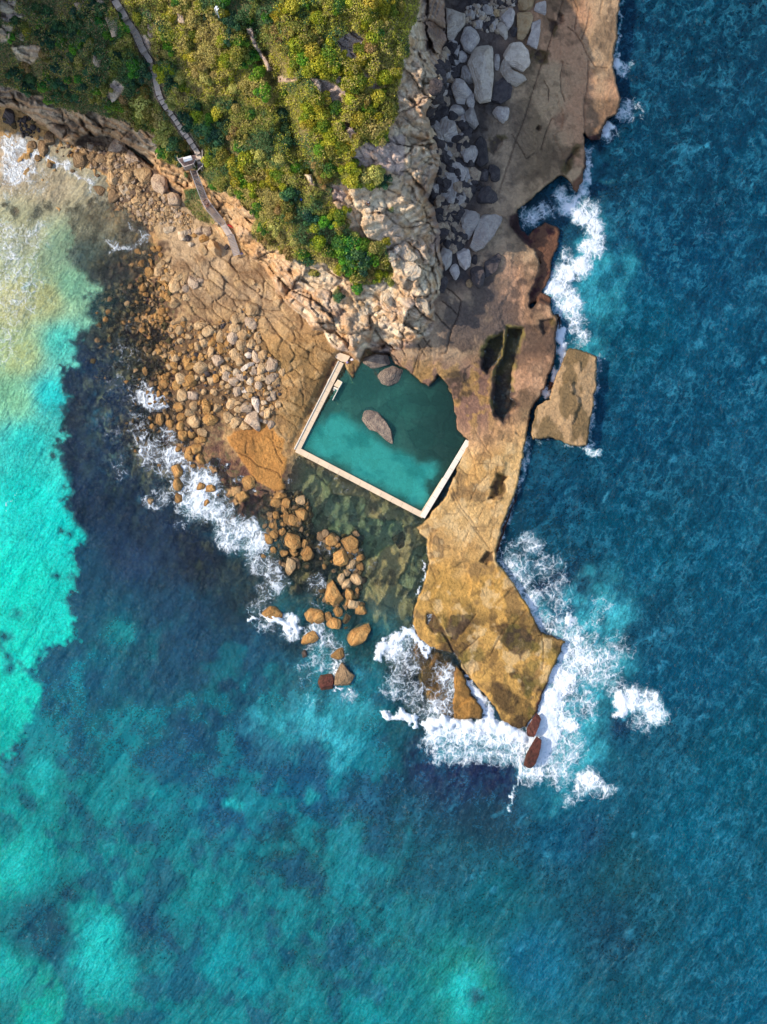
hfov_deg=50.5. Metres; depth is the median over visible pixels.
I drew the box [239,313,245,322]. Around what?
boulder
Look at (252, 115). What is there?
shrub
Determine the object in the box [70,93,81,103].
shrub
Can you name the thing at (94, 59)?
boulder
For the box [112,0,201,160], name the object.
path
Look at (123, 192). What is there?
boulder
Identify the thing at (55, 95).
shrub
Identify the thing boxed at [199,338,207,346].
boulder
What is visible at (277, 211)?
shrub
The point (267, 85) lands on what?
shrub
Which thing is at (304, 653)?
boulder
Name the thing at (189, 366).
boulder
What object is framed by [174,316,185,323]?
boulder
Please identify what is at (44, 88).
shrub
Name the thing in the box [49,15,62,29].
shrub
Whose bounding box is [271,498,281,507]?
boulder
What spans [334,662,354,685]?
boulder
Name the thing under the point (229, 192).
shrub
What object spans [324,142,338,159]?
shrub
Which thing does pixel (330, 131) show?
shrub
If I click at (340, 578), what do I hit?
boulder
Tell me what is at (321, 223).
shrub
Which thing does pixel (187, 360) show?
boulder
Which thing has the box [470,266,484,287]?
boulder
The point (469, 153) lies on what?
boulder
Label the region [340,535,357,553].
boulder
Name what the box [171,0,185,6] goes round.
shrub
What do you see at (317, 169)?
shrub
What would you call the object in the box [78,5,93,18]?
shrub
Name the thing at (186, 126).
shrub
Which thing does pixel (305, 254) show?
shrub
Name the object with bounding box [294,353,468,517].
wall
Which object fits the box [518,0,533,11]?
boulder
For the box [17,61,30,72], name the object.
shrub
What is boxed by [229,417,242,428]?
boulder
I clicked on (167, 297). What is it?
boulder
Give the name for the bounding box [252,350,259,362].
boulder
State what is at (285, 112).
shrub
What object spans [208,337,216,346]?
boulder
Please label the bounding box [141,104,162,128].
shrub
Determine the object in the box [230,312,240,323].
boulder
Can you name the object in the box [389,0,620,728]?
rock platform
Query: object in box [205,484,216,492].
boulder
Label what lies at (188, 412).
boulder
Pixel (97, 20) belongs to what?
shrub
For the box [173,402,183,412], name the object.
boulder
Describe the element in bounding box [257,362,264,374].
boulder
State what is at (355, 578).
boulder
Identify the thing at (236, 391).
boulder
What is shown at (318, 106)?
shrub
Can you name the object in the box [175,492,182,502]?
boulder
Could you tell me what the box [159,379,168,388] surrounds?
boulder
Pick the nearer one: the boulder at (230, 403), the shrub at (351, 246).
the shrub at (351, 246)
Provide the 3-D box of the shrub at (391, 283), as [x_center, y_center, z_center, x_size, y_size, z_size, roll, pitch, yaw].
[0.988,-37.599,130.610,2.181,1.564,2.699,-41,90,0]
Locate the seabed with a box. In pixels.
[0,130,599,726]
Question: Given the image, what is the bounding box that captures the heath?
[0,0,420,288]
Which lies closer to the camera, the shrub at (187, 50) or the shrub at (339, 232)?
the shrub at (187, 50)
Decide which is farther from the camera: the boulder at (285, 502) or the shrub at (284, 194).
the boulder at (285, 502)
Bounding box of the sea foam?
[3,59,665,812]
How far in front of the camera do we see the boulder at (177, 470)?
139.68 m
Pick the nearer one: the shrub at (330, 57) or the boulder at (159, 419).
the shrub at (330, 57)
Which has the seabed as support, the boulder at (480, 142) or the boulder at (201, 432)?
the boulder at (201, 432)
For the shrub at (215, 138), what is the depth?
125.04 m
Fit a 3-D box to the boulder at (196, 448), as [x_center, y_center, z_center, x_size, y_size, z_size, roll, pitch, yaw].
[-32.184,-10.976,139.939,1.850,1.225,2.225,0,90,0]
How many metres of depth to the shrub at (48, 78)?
129.06 m
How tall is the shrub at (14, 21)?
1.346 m
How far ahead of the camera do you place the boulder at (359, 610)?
139.80 m
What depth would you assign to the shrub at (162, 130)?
127.25 m
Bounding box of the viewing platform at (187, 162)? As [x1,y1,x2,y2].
[177,155,197,169]
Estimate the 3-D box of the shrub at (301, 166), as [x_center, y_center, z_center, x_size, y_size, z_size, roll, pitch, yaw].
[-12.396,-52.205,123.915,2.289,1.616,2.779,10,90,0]
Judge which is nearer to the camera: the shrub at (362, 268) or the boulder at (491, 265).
the shrub at (362, 268)
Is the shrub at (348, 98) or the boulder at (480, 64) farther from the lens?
the boulder at (480, 64)
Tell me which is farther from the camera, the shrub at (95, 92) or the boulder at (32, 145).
the boulder at (32, 145)
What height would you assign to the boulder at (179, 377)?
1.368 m
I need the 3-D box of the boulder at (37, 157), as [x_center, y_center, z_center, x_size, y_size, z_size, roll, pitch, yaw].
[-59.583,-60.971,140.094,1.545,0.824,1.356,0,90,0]
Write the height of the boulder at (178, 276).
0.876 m
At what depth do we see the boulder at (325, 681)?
139.51 m
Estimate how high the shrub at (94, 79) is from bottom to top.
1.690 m
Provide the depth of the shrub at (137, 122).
128.28 m
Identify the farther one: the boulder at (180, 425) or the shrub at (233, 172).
the boulder at (180, 425)
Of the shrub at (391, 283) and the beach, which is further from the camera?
the beach
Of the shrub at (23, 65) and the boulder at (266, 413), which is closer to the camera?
the shrub at (23, 65)
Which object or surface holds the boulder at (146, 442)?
on the seabed
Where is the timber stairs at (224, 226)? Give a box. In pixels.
[190,167,240,255]
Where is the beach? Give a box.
[0,107,55,137]
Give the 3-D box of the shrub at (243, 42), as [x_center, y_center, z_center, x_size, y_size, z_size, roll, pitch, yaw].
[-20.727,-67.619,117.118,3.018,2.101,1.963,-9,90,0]
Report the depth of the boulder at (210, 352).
139.20 m
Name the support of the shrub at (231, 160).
on the headland
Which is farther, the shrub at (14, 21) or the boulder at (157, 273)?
the boulder at (157, 273)
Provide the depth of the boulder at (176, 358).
139.40 m
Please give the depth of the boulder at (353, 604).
139.67 m
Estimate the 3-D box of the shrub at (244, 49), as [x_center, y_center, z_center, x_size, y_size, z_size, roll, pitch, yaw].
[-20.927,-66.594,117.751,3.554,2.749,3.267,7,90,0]
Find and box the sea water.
[0,0,766,1023]
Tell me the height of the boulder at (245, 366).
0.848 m
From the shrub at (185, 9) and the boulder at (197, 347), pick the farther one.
the boulder at (197, 347)
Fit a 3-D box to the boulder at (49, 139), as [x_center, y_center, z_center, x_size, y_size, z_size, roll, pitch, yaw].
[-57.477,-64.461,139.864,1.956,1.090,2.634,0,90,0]
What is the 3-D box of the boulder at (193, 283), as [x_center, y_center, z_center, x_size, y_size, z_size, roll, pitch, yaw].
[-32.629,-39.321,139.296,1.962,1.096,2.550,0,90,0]
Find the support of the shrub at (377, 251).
on the headland
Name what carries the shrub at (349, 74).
on the headland
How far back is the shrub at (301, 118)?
119.42 m
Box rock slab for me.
[531,348,596,445]
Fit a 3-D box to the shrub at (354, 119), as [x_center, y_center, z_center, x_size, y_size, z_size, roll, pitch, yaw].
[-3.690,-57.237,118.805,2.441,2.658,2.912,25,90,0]
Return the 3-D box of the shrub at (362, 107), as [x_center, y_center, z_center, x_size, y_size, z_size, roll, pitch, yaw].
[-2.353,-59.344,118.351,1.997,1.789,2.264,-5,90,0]
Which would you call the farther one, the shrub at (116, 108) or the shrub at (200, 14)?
the shrub at (116, 108)
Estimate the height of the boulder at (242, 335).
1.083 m
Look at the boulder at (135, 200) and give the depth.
138.81 m
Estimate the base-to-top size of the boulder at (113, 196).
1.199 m
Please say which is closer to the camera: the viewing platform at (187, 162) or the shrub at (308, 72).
the shrub at (308, 72)
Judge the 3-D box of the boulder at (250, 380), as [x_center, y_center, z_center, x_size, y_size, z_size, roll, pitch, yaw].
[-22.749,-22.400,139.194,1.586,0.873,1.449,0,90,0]
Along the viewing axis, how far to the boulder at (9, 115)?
139.22 m
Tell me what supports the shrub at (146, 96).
on the headland
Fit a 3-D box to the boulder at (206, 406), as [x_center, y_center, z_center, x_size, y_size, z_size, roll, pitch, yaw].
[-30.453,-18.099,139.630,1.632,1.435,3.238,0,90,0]
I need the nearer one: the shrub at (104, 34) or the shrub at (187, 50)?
the shrub at (187, 50)
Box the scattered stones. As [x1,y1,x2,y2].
[2,0,516,647]
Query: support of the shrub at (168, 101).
on the headland
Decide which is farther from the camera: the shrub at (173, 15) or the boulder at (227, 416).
the boulder at (227, 416)
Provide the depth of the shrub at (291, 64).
116.01 m
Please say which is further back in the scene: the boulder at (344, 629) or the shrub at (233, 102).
the boulder at (344, 629)
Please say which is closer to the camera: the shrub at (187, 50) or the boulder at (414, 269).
the shrub at (187, 50)
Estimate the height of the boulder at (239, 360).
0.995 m
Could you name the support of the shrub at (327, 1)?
on the headland
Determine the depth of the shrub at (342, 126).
118.89 m
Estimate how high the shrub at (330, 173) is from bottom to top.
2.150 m
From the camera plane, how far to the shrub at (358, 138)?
118.84 m
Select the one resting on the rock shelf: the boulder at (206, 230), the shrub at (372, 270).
the boulder at (206, 230)
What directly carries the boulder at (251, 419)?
on the rock shelf
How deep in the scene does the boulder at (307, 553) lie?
139.66 m
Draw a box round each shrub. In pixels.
[5,66,23,81]
[6,31,15,43]
[9,15,20,25]
[17,21,31,31]
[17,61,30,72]
[18,81,35,97]
[22,27,30,39]
[22,73,38,87]
[31,2,43,14]
[33,28,42,40]
[36,19,44,28]
[37,81,50,92]
[38,49,49,62]
[40,31,52,46]
[41,4,52,17]
[42,69,50,80]
[42,94,55,104]
[43,77,57,89]
[45,26,60,37]
[46,35,59,49]
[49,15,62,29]
[49,59,63,74]
[51,91,62,102]
[52,53,62,61]
[52,76,67,90]
[56,24,63,33]
[56,34,66,42]
[63,19,77,37]
[64,76,70,83]
[64,90,72,99]
[66,52,74,61]
[68,6,79,18]
[68,43,77,54]
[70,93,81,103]
[73,19,84,29]
[73,57,82,70]
[73,75,82,83]
[75,37,84,48]
[76,83,88,93]
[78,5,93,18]
[82,66,93,78]
[84,37,94,46]
[86,93,98,104]
[87,0,96,10]
[89,0,107,17]
[90,74,102,87]
[90,87,101,94]
[92,44,104,59]
[94,16,106,29]
[95,93,107,105]
[99,83,113,96]
[100,62,111,70]
[102,30,113,40]
[104,99,115,112]
[108,49,121,63]
[114,99,124,112]
[118,22,129,36]
[119,93,133,110]
[120,74,134,86]
[120,108,132,122]
[126,58,140,78]
[128,94,153,119]
[129,83,142,93]
[130,120,147,131]
[131,11,141,25]
[131,108,143,125]
[133,60,152,83]
[136,84,150,99]
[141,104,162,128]
[150,106,169,128]
[151,45,161,61]
[152,64,169,83]
[152,134,165,147]
[153,117,169,135]
[154,19,167,32]
[155,145,167,159]
[157,0,167,11]
[157,61,175,74]
[159,74,178,90]
[160,7,177,23]
[160,34,168,40]
[160,48,173,64]
[162,40,175,56]
[163,136,172,151]
[164,92,178,110]
[166,136,182,151]
[167,29,182,40]
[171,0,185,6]
[173,73,187,84]
[173,139,190,152]
[174,152,189,166]
[177,82,189,92]
[177,109,197,132]
[179,0,192,13]
[182,39,195,53]
[182,49,200,62]
[184,29,199,42]
[186,8,202,24]
[186,95,202,110]
[188,109,203,124]
[190,67,200,82]
[192,119,218,143]
[193,1,201,12]
[196,7,209,19]
[196,59,213,73]
[197,72,216,86]
[200,146,214,167]
[203,113,213,126]
[204,128,223,145]
[208,67,220,80]
[208,144,220,157]
[211,106,222,121]
[213,147,234,168]
[215,35,226,47]
[216,0,230,8]
[216,118,229,135]
[216,184,225,192]
[217,51,229,68]
[219,8,230,19]
[220,10,240,33]
[223,30,236,46]
[224,98,237,109]
[225,153,250,187]
[225,158,236,168]
[226,82,238,93]
[226,123,238,140]
[227,186,235,196]
[228,43,251,64]
[228,103,243,115]
[229,35,249,49]
[233,139,241,152]
[234,189,246,201]
[235,172,246,189]
[236,59,248,68]
[236,126,247,138]
[237,150,255,173]
[238,83,254,97]
[241,15,253,24]
[242,153,258,182]
[243,180,260,198]
[244,47,259,64]
[245,109,256,119]
[249,64,265,81]
[249,201,265,217]
[250,149,268,168]
[253,81,271,102]
[255,174,263,184]
[255,234,263,243]
[256,221,269,235]
[259,171,278,190]
[259,205,277,222]
[261,10,271,22]
[263,234,275,245]
[265,23,282,42]
[268,221,283,236]
[269,4,289,22]
[269,165,291,189]
[271,90,279,102]
[271,153,286,166]
[273,203,282,216]
[273,233,286,244]
[275,43,292,61]
[276,107,289,121]
[278,25,294,40]
[279,12,292,24]
[279,121,291,134]
[279,185,300,204]
[279,199,296,222]
[279,246,293,261]
[280,134,295,150]
[281,0,302,14]
[285,173,298,184]
[286,36,304,60]
[286,55,301,74]
[287,20,308,36]
[289,159,299,172]
[289,235,301,249]
[294,249,310,259]
[295,30,323,48]
[296,49,309,67]
[296,162,309,177]
[297,209,318,225]
[298,111,308,124]
[298,257,314,266]
[299,101,317,119]
[299,114,318,136]
[301,51,332,78]
[302,0,311,8]
[302,38,321,64]
[306,222,320,233]
[308,269,319,276]
[309,10,327,24]
[309,234,325,251]
[310,158,330,174]
[311,90,331,113]
[312,117,332,140]
[313,38,342,73]
[313,106,327,127]
[313,139,329,158]
[316,174,333,189]
[318,159,338,177]
[318,212,333,228]
[320,137,333,148]
[321,244,337,257]
[322,66,342,82]
[323,108,331,117]
[324,0,339,11]
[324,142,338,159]
[326,127,342,147]
[327,205,347,227]
[328,100,342,114]
[329,0,345,15]
[329,137,344,154]
[331,234,354,259]
[332,289,345,302]
[333,120,345,131]
[333,263,346,276]
[334,218,351,235]
[335,140,356,156]
[337,58,359,83]
[337,158,361,179]
[338,74,350,90]
[338,172,348,179]
[338,244,352,265]
[339,49,349,62]
[340,234,361,254]
[340,256,357,273]
[341,174,362,188]
[343,0,354,13]
[343,207,351,217]
[344,91,355,107]
[345,240,370,267]
[345,270,359,277]
[346,70,374,94]
[349,268,370,282]
[350,111,367,127]
[351,123,374,144]
[351,283,362,294]
[353,40,369,60]
[353,258,374,276]
[354,52,371,70]
[354,92,371,108]
[357,237,373,251]
[358,164,375,187]
[359,0,383,13]
[359,102,382,119]
[359,251,379,267]
[360,14,374,30]
[360,122,385,146]
[361,99,373,111]
[363,38,380,57]
[363,164,385,185]
[363,178,376,190]
[365,30,385,49]
[366,269,376,281]
[367,240,385,257]
[368,27,384,41]
[368,257,384,273]
[369,127,388,146]
[370,88,386,107]
[371,18,388,35]
[372,268,388,282]
[373,0,398,23]
[375,69,392,85]
[375,120,390,138]
[377,174,392,189]
[378,93,396,117]
[379,259,389,267]
[381,105,398,124]
[381,237,390,247]
[384,272,394,286]
[386,65,401,84]
[386,84,397,97]
[388,0,403,12]
[394,0,405,17]
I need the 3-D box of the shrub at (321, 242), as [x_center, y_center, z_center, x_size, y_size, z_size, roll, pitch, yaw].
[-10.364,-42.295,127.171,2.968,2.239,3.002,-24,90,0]
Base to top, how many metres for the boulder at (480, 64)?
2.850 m
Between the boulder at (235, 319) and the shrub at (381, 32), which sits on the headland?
the shrub at (381, 32)
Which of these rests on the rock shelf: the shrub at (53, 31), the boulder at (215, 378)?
the boulder at (215, 378)
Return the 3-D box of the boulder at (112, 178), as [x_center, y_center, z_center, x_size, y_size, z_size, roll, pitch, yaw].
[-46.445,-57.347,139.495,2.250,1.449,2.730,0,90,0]
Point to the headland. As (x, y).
(407, 157)
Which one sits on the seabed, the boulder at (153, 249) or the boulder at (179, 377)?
the boulder at (153, 249)
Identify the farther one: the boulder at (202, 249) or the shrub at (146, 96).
the boulder at (202, 249)
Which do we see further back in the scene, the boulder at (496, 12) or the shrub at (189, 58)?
the boulder at (496, 12)
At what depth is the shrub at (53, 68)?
126.86 m
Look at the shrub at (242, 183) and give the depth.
125.88 m
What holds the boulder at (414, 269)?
on the headland
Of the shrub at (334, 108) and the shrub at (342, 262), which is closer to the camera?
the shrub at (334, 108)
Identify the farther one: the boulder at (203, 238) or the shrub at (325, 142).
the boulder at (203, 238)
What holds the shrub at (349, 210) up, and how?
on the headland
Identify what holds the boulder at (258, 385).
on the rock shelf
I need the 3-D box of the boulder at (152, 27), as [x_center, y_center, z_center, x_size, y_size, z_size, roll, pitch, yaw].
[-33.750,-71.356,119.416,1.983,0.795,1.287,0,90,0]
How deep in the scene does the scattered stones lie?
139.45 m
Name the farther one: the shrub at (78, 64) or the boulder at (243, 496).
the boulder at (243, 496)
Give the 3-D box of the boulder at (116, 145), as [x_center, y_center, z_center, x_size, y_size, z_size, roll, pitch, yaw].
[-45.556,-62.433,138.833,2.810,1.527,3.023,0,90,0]
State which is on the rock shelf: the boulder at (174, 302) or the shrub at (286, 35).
the boulder at (174, 302)
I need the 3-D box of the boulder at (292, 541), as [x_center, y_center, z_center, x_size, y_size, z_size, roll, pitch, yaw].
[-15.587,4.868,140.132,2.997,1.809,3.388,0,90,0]
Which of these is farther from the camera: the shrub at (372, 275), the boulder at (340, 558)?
the boulder at (340, 558)
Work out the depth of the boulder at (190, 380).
139.23 m
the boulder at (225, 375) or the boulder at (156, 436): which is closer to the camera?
the boulder at (225, 375)
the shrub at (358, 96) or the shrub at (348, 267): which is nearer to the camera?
the shrub at (358, 96)
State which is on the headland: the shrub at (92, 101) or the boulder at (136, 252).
the shrub at (92, 101)
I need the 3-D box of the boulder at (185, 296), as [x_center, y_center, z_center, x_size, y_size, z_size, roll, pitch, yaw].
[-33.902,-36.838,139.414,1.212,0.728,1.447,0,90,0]
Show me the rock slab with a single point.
(563, 413)
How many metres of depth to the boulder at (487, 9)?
135.71 m
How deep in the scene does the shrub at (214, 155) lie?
126.60 m
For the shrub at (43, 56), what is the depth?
126.33 m
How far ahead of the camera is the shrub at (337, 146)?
119.34 m
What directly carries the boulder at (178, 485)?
on the seabed
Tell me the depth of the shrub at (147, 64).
123.22 m
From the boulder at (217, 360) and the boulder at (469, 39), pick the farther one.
the boulder at (217, 360)
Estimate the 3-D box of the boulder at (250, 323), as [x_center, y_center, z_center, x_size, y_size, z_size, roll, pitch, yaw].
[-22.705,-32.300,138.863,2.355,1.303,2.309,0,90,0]
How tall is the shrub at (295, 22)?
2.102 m
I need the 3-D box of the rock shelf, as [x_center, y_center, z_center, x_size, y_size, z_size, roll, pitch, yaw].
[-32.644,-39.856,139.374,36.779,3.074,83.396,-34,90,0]
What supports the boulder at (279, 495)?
on the rock shelf
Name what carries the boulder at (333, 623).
in the sea water
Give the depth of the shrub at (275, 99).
120.65 m
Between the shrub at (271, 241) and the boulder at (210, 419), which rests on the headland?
the shrub at (271, 241)
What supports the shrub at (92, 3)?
on the headland
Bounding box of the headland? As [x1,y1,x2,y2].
[0,0,447,361]
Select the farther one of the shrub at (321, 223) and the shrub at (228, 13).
the shrub at (321, 223)
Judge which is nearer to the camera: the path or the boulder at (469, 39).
the path
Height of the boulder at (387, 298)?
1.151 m
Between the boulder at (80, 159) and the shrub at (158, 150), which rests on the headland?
the shrub at (158, 150)
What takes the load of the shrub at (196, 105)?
on the headland
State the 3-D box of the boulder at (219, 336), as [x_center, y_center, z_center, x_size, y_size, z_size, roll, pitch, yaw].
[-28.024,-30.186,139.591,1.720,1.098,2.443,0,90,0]
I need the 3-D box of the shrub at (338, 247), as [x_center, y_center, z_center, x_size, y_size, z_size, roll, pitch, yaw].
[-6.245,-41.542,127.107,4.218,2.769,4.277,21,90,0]
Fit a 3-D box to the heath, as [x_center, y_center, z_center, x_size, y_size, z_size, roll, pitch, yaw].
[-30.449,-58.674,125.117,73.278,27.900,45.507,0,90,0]
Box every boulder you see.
[0,1,14,13]
[3,109,14,123]
[27,141,36,149]
[34,154,41,161]
[38,140,48,153]
[44,130,54,145]
[73,152,87,168]
[74,2,81,11]
[87,142,94,151]
[93,55,101,66]
[93,186,105,195]
[95,154,104,162]
[105,13,118,36]
[107,171,117,185]
[108,139,123,152]
[108,188,118,202]
[109,90,120,101]
[111,242,117,249]
[119,185,127,195]
[123,172,132,183]
[125,150,139,162]
[131,196,138,203]
[131,248,141,257]
[134,167,151,184]
[134,315,140,324]
[137,260,146,267]
[139,282,146,291]
[142,438,152,450]
[145,267,153,278]
[147,22,154,30]
[147,31,154,37]
[148,497,153,505]
[150,246,157,252]
[151,174,167,194]
[151,430,160,439]
[153,413,164,427]
[153,443,166,455]
[154,267,160,276]
[156,260,165,267]
[158,307,166,315]
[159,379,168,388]
[160,276,168,281]
[163,226,175,233]
[163,293,170,301]
[165,420,174,427]
[167,192,180,204]
[168,278,180,293]
[169,362,177,369]
[170,187,181,196]
[170,297,179,307]
[170,354,179,361]
[170,464,182,477]
[172,380,180,391]
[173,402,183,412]
[173,477,183,490]
[174,273,182,280]
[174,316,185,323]
[175,325,184,334]
[175,372,185,385]
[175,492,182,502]
[176,13,183,22]
[176,388,186,401]
[176,413,185,421]
[176,421,184,430]
[177,230,187,240]
[178,430,187,441]
[182,284,188,292]
[182,293,188,300]
[184,355,190,363]
[184,361,194,370]
[184,373,196,386]
[184,409,193,415]
[184,446,191,458]
[185,333,192,338]
[186,415,199,427]
[186,453,193,463]
[187,391,198,399]
[188,276,198,288]
[188,431,195,438]
[189,401,197,411]
[191,443,201,454]
[193,361,207,373]
[194,226,202,234]
[194,321,206,329]
[194,341,200,350]
[194,436,206,443]
[195,453,204,464]
[197,353,204,360]
[197,428,207,436]
[197,482,204,489]
[198,244,207,255]
[199,234,208,242]
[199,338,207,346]
[202,226,211,235]
[202,325,214,336]
[202,398,210,414]
[202,413,217,425]
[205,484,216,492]
[207,239,221,255]
[207,346,213,357]
[207,377,214,385]
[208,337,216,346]
[210,389,217,395]
[211,355,223,365]
[212,374,218,382]
[213,403,221,411]
[216,330,223,342]
[216,343,226,354]
[219,365,227,373]
[222,371,230,381]
[223,411,233,423]
[226,398,236,408]
[227,332,237,344]
[228,377,238,386]
[229,323,240,332]
[229,348,239,360]
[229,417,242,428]
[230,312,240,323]
[233,368,240,375]
[233,386,241,396]
[234,406,240,412]
[235,355,244,365]
[236,339,246,350]
[236,373,243,380]
[236,491,250,502]
[237,329,246,340]
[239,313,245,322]
[239,421,250,429]
[240,403,251,412]
[241,362,254,371]
[242,393,249,399]
[242,475,254,489]
[244,317,256,329]
[244,352,251,358]
[244,411,260,431]
[245,302,258,315]
[246,339,255,348]
[246,377,253,385]
[246,386,254,392]
[251,397,259,412]
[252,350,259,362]
[254,332,260,339]
[254,374,265,381]
[255,381,261,389]
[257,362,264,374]
[258,350,266,358]
[262,606,282,618]
[264,408,269,418]
[264,533,272,544]
[265,357,277,371]
[265,373,278,384]
[267,420,274,428]
[268,522,277,528]
[269,529,278,538]
[270,390,275,400]
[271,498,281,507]
[272,377,279,385]
[273,295,282,306]
[274,492,286,498]
[275,401,280,408]
[278,368,284,375]
[280,549,288,557]
[281,498,289,508]
[283,511,288,524]
[284,530,301,549]
[285,556,295,575]
[288,514,298,526]
[295,494,304,504]
[295,509,308,520]
[300,546,314,560]
[301,539,308,547]
[301,562,311,571]
[301,630,318,644]
[302,649,306,657]
[304,607,320,623]
[312,571,319,578]
[313,610,325,624]
[318,674,333,689]
[324,579,343,605]
[325,532,337,546]
[325,611,331,620]
[326,617,341,628]
[331,647,344,659]
[332,606,342,616]
[333,549,348,566]
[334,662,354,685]
[337,573,344,585]
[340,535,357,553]
[340,610,355,624]
[340,625,351,633]
[342,569,350,575]
[342,578,351,589]
[344,588,353,599]
[345,622,370,646]
[346,559,355,569]
[347,600,359,608]
[350,573,361,584]
[354,605,366,614]
[361,407,393,444]
[363,354,389,368]
[377,366,403,385]
[380,289,393,306]
[387,252,395,262]
[392,531,404,548]
[394,245,399,254]
[399,261,421,280]
[403,248,417,261]
[408,307,419,318]
[419,299,430,313]
[428,256,434,265]
[439,119,457,142]
[439,276,447,292]
[441,248,451,270]
[446,8,465,40]
[449,104,464,115]
[449,263,459,279]
[451,78,471,103]
[452,161,466,180]
[454,46,459,55]
[456,248,470,269]
[458,51,466,62]
[460,26,479,53]
[460,65,472,83]
[460,145,477,162]
[461,209,479,239]
[464,107,478,128]
[466,9,473,19]
[466,93,474,107]
[466,279,471,287]
[467,45,493,102]
[470,214,501,251]
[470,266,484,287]
[471,254,477,264]
[474,136,488,166]
[475,20,482,28]
[476,185,497,203]
[480,168,488,181]
[483,4,492,14]
[483,253,501,277]
[488,164,499,181]
[491,77,511,104]
[492,106,509,123]
[493,9,499,16]
[494,54,499,70]
[497,21,507,39]
[500,8,514,29]
[500,59,526,86]
[503,42,529,71]
[510,27,516,36]
[517,12,532,40]
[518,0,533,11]
[524,737,541,767]
[527,19,540,48]
[527,713,540,736]
[534,1,545,14]
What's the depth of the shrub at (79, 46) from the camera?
122.92 m
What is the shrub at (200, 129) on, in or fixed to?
on the headland
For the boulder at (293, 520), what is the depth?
139.72 m
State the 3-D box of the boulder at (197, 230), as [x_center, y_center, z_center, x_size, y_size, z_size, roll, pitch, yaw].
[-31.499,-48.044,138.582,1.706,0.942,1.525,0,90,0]
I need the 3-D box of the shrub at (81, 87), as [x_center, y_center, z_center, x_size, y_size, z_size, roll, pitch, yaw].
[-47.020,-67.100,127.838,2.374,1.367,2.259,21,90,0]
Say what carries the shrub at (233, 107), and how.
on the headland
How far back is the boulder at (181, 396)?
139.47 m
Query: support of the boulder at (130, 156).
on the rock shelf
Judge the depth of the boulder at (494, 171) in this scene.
136.48 m
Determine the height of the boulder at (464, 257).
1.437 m
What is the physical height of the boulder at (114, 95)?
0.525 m
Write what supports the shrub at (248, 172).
on the headland
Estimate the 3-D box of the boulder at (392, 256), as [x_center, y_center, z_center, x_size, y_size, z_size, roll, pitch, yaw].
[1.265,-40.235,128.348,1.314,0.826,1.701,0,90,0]
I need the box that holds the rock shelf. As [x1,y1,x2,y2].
[12,133,370,508]
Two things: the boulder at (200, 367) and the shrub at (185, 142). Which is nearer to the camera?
the shrub at (185, 142)
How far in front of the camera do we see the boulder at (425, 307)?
131.77 m
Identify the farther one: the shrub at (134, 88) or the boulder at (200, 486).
the boulder at (200, 486)
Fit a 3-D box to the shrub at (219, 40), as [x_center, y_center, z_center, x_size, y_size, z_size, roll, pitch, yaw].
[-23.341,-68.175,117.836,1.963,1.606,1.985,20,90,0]
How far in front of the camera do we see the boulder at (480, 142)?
136.22 m
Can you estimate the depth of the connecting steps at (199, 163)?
129.65 m
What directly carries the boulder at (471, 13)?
on the rock platform at (485, 353)
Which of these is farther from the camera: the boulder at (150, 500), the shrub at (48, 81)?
the boulder at (150, 500)
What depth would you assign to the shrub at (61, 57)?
126.05 m
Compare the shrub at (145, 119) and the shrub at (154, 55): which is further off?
the shrub at (145, 119)
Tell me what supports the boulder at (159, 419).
on the seabed
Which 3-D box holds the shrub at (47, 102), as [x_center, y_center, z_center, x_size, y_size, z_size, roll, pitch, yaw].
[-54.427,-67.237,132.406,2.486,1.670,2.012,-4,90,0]
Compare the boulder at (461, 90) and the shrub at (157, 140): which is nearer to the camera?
the shrub at (157, 140)
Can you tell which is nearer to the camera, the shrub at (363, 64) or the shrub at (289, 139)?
the shrub at (363, 64)
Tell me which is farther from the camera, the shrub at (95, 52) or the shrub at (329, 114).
the shrub at (95, 52)
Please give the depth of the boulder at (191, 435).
139.64 m
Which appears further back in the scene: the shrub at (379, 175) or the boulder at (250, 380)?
the boulder at (250, 380)
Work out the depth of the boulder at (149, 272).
139.56 m
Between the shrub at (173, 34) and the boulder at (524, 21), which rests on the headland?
the shrub at (173, 34)
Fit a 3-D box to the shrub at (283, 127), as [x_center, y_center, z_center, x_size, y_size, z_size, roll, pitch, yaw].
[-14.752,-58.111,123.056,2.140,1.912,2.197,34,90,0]
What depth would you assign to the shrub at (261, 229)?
127.55 m
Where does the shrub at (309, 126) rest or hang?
on the headland
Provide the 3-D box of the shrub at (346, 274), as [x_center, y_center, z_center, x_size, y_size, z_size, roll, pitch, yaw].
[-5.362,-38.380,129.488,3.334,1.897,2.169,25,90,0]
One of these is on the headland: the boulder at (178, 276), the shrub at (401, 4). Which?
the shrub at (401, 4)
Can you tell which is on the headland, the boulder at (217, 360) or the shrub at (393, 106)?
the shrub at (393, 106)
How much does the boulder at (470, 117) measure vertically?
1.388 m
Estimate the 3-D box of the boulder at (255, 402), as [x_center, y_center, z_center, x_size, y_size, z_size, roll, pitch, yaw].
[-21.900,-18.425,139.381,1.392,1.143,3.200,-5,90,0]
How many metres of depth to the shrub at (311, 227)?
125.13 m
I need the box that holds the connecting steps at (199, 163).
[197,150,203,170]
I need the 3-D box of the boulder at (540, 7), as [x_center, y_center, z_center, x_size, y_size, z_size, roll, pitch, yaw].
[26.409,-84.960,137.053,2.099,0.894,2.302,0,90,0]
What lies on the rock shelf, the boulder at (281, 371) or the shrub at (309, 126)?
the boulder at (281, 371)
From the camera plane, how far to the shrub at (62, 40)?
123.74 m
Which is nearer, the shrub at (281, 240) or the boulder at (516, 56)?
the shrub at (281, 240)
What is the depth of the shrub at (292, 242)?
126.98 m
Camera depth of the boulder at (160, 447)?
140.46 m

